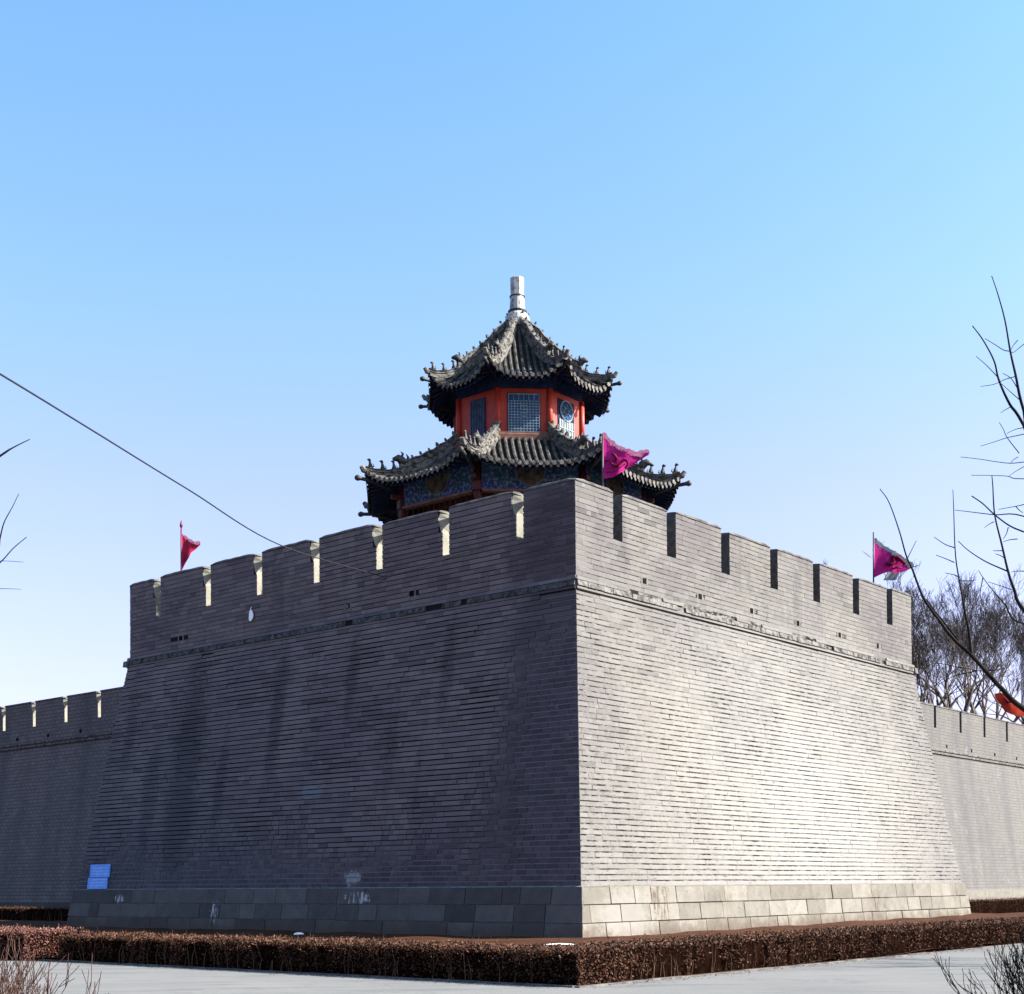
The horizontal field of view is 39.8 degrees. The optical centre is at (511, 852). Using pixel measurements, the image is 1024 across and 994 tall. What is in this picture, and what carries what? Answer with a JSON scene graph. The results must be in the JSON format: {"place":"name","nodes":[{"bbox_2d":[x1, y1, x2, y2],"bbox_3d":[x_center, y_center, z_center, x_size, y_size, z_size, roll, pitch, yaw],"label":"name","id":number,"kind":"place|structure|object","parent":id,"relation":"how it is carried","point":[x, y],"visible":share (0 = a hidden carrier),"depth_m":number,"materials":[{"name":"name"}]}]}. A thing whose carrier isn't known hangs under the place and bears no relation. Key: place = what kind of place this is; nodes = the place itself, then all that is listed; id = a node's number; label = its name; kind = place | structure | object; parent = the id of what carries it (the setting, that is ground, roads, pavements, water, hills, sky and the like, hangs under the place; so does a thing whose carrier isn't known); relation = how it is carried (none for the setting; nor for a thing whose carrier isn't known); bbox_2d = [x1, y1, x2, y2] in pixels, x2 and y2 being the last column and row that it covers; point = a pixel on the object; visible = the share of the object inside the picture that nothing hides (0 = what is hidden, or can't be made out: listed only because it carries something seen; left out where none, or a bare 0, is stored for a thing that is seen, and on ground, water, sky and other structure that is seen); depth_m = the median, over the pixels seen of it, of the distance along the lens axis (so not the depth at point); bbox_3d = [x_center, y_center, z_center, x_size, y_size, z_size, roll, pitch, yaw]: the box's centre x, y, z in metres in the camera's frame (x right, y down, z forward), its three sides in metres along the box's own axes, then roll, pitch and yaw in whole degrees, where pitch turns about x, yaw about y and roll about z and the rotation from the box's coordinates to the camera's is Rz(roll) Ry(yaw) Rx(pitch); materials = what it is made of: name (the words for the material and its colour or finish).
{"place":"outdoors","nodes":[
{"label":"outdoors","id":0,"kind":"place"},
{"bbox_2d":[0,945,1023,993],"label":"path","id":1,"kind":"structure","parent":0,"point":[919,974],"depth_m":23.59,"materials":[{"name":"concrete"}]},
{"bbox_2d":[0,930,108,993],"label":"bare shrub","id":2,"kind":"object","parent":1,"relation":"on","point":[17,981],"visible":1,"depth_m":9.35,"materials":[{"name":"beige plant"}]},
{"bbox_2d":[931,917,1023,993],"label":"bare shrub","id":3,"kind":"object","parent":1,"relation":"on","point":[1016,961],"visible":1,"depth_m":9.26,"materials":[{"name":"brown plant"}]},
{"bbox_2d":[0,912,1023,922],"bbox_3d":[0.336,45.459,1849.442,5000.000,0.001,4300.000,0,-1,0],"label":"ground","id":4,"kind":"structure","parent":0,"point":[6,921],"depth_m":73.25,"materials":[{"name":"brown soil"}]},
{"bbox_2d":[0,439,29,588],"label":"bare tree","id":5,"kind":"object","parent":4,"relation":"on","point":[5,452],"visible":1,"depth_m":13.68,"materials":[{"name":"brown plant"}]},
{"bbox_2d":[0,905,69,920],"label":"clipped hedge","id":6,"kind":"object","parent":4,"relation":"on","point":[37,913],"visible":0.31,"depth_m":74.08,"materials":[{"name":"brown plant"}]},
{"bbox_2d":[0,924,86,960],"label":"clipped hedge","id":7,"kind":"object","parent":4,"relation":"on","point":[45,942],"visible":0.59,"depth_m":32.16,"materials":[{"name":"brown plant"}]},
{"bbox_2d":[0,687,122,908],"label":"curtain wall","id":8,"kind":"structure","parent":4,"relation":"on","point":[54,752],"depth_m":94.52,"materials":[{"name":"brick"}]},
{"bbox_2d":[58,927,626,985],"bbox_3d":[-4.146,1.927,27.423,14.743,0.769,1.411,-2,-2,40],"label":"clipped hedge","id":9,"kind":"object","parent":4,"relation":"on","point":[557,964],"visible":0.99,"depth_m":25.55,"materials":[{"name":"brown plant"}]},
{"bbox_2d":[0,913,1023,981],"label":"soil bed","id":10,"kind":"object","parent":4,"relation":"on","point":[519,940],"visible":0.17,"depth_m":46.93,"materials":[{"name":"brown soil"}]},
{"bbox_2d":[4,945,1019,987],"bbox_3d":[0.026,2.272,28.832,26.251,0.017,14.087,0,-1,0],"label":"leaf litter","id":11,"kind":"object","parent":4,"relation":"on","point":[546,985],"visible":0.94,"depth_m":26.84,"materials":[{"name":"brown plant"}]},
{"bbox_2d":[66,478,970,937],"bbox_3d":[0.969,-4.171,60.700,26.795,14.513,28.557,-2,-2,40],"label":"corner bastion","id":12,"kind":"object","parent":4,"relation":"on","point":[572,708],"visible":1,"depth_m":49.39,"materials":[{"name":"brick"}]},
{"bbox_2d":[87,864,110,888],"bbox_3d":[-16.784,0.987,57.505,1.462,1.000,0.219,-2,-2,40],"label":"blue sign","id":13,"kind":"object","parent":12,"relation":"on","point":[99,870],"visible":1,"depth_m":57.46,"materials":[{"name":"blue metal"}]},
{"bbox_2d":[180,520,200,570],"bbox_3d":[-13.396,-12.441,58.916,0.870,2.854,0.210,0,-1,0],"label":"flag","id":14,"kind":"object","parent":12,"relation":"attached to","point":[188,546],"visible":0.98,"depth_m":58.91,"materials":[{"name":"fabric"}]},
{"bbox_2d":[0,373,482,579],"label":"overhead cable","id":15,"kind":"object","parent":12,"relation":"attached to","point":[384,576],"visible":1,"depth_m":28.89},
{"bbox_2d":[249,607,252,620],"bbox_3d":[-9.937,-9.111,54.061,0.260,0.566,0.094,-2,-2,40],"label":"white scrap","id":16,"kind":"object","parent":12,"relation":"hanging from","point":[250,615],"visible":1,"depth_m":54.04,"materials":[{"name":"white paper"}]},
{"bbox_2d":[355,276,691,523],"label":"octagonal pavilion","id":17,"kind":"structure","parent":12,"relation":"on","point":[517,400],"depth_m":57.85,"materials":[{"name":"grey tile"}]},
{"bbox_2d":[507,392,540,431],"bbox_3d":[0.484,-17.988,57.870,1.360,1.640,0.110,0,-1,-5],"label":"window","id":18,"kind":"structure","parent":17,"relation":"in","point":[523,409],"depth_m":57.85,"materials":[{"name":"blue paint"}]},
{"bbox_2d":[557,398,573,438],"bbox_3d":[2.255,-17.973,58.784,0.108,1.568,1.080,-2,-2,40],"label":"window","id":19,"kind":"structure","parent":17,"relation":"in","point":[565,409],"depth_m":58.74,"materials":[{"name":"blue paint"}]},
{"bbox_2d":[601,432,649,485],"bbox_3d":[3.772,-12.526,46.860,1.617,2.833,0.316,0,-1,0],"label":"flag","id":20,"kind":"object","parent":12,"relation":"attached to","point":[617,459],"visible":0.98,"depth_m":46.91,"materials":[{"name":"fabric"}]},
{"bbox_2d":[873,532,913,581],"bbox_3d":[16.649,-12.663,61.811,1.823,2.661,0.489,0,-1,0],"label":"flag","id":21,"kind":"object","parent":12,"relation":"attached to","point":[892,564],"visible":0.98,"depth_m":61.81,"materials":[{"name":"fabric"}]},
{"bbox_2d":[39,943,1021,987],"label":"kerb","id":22,"kind":"structure","parent":4,"relation":"on","point":[612,983],"depth_m":25.98,"materials":[{"name":"grey concrete"}]},
{"bbox_2d":[567,916,1023,980],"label":"clipped hedge","id":23,"kind":"object","parent":4,"relation":"on","point":[679,956],"visible":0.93,"depth_m":27.94,"materials":[{"name":"brown plant"}]},
{"bbox_2d":[864,543,1023,707],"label":"bare tree","id":24,"kind":"object","parent":4,"relation":"on","point":[922,695],"visible":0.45,"depth_m":121.66,"materials":[{"name":"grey plant"}]},
{"bbox_2d":[880,276,1023,711],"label":"bare tree","id":25,"kind":"object","parent":4,"relation":"on","point":[998,685],"visible":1,"depth_m":13.67,"materials":[{"name":"brown plant"}]},
{"bbox_2d":[907,586,1016,705],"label":"bare tree","id":26,"kind":"object","parent":4,"relation":"on","point":[921,660],"visible":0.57,"depth_m":119.86,"materials":[{"name":"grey plant"}]},
{"bbox_2d":[905,564,1023,712],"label":"bare tree","id":27,"kind":"object","parent":4,"relation":"on","point":[937,700],"visible":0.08,"depth_m":147.80,"materials":[{"name":"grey plant"}]},
{"bbox_2d":[909,575,1023,711],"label":"bare tree","id":28,"kind":"object","parent":4,"relation":"on","point":[972,690],"visible":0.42,"depth_m":128.16,"materials":[{"name":"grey plant"}]},
{"bbox_2d":[916,592,1023,719],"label":"bare tree","id":29,"kind":"object","parent":4,"relation":"on","point":[1014,687],"visible":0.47,"depth_m":135.65,"materials":[{"name":"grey plant"}]},
{"bbox_2d":[919,584,1023,722],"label":"bare tree","id":30,"kind":"object","parent":4,"relation":"on","point":[982,706],"visible":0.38,"depth_m":136.16,"materials":[{"name":"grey plant"}]},
{"bbox_2d":[920,702,1023,900],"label":"curtain wall","id":31,"kind":"structure","parent":4,"relation":"on","point":[978,762],"depth_m":113.09,"materials":[{"name":"brick"}]},
{"bbox_2d":[995,693,1023,715],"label":"flag","id":32,"kind":"object","parent":31,"relation":"attached to","point":[1007,705],"visible":0.72,"depth_m":103.73,"materials":[{"name":"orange fabric"}]},
{"bbox_2d":[930,582,1023,724],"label":"bare tree","id":33,"kind":"object","parent":4,"relation":"on","point":[1020,720],"visible":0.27,"depth_m":141.52,"materials":[{"name":"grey plant"}]},
{"bbox_2d":[968,896,1023,912],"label":"clipped hedge","id":34,"kind":"object","parent":4,"relation":"on","point":[1005,905],"visible":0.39,"depth_m":73.72,"materials":[{"name":"brown plant"}]},
{"bbox_2d":[0,0,1023,723],"label":"sky","id":35,"kind":"structure","parent":0,"point":[239,239],"materials":[{"name":"blue"}]}
]}

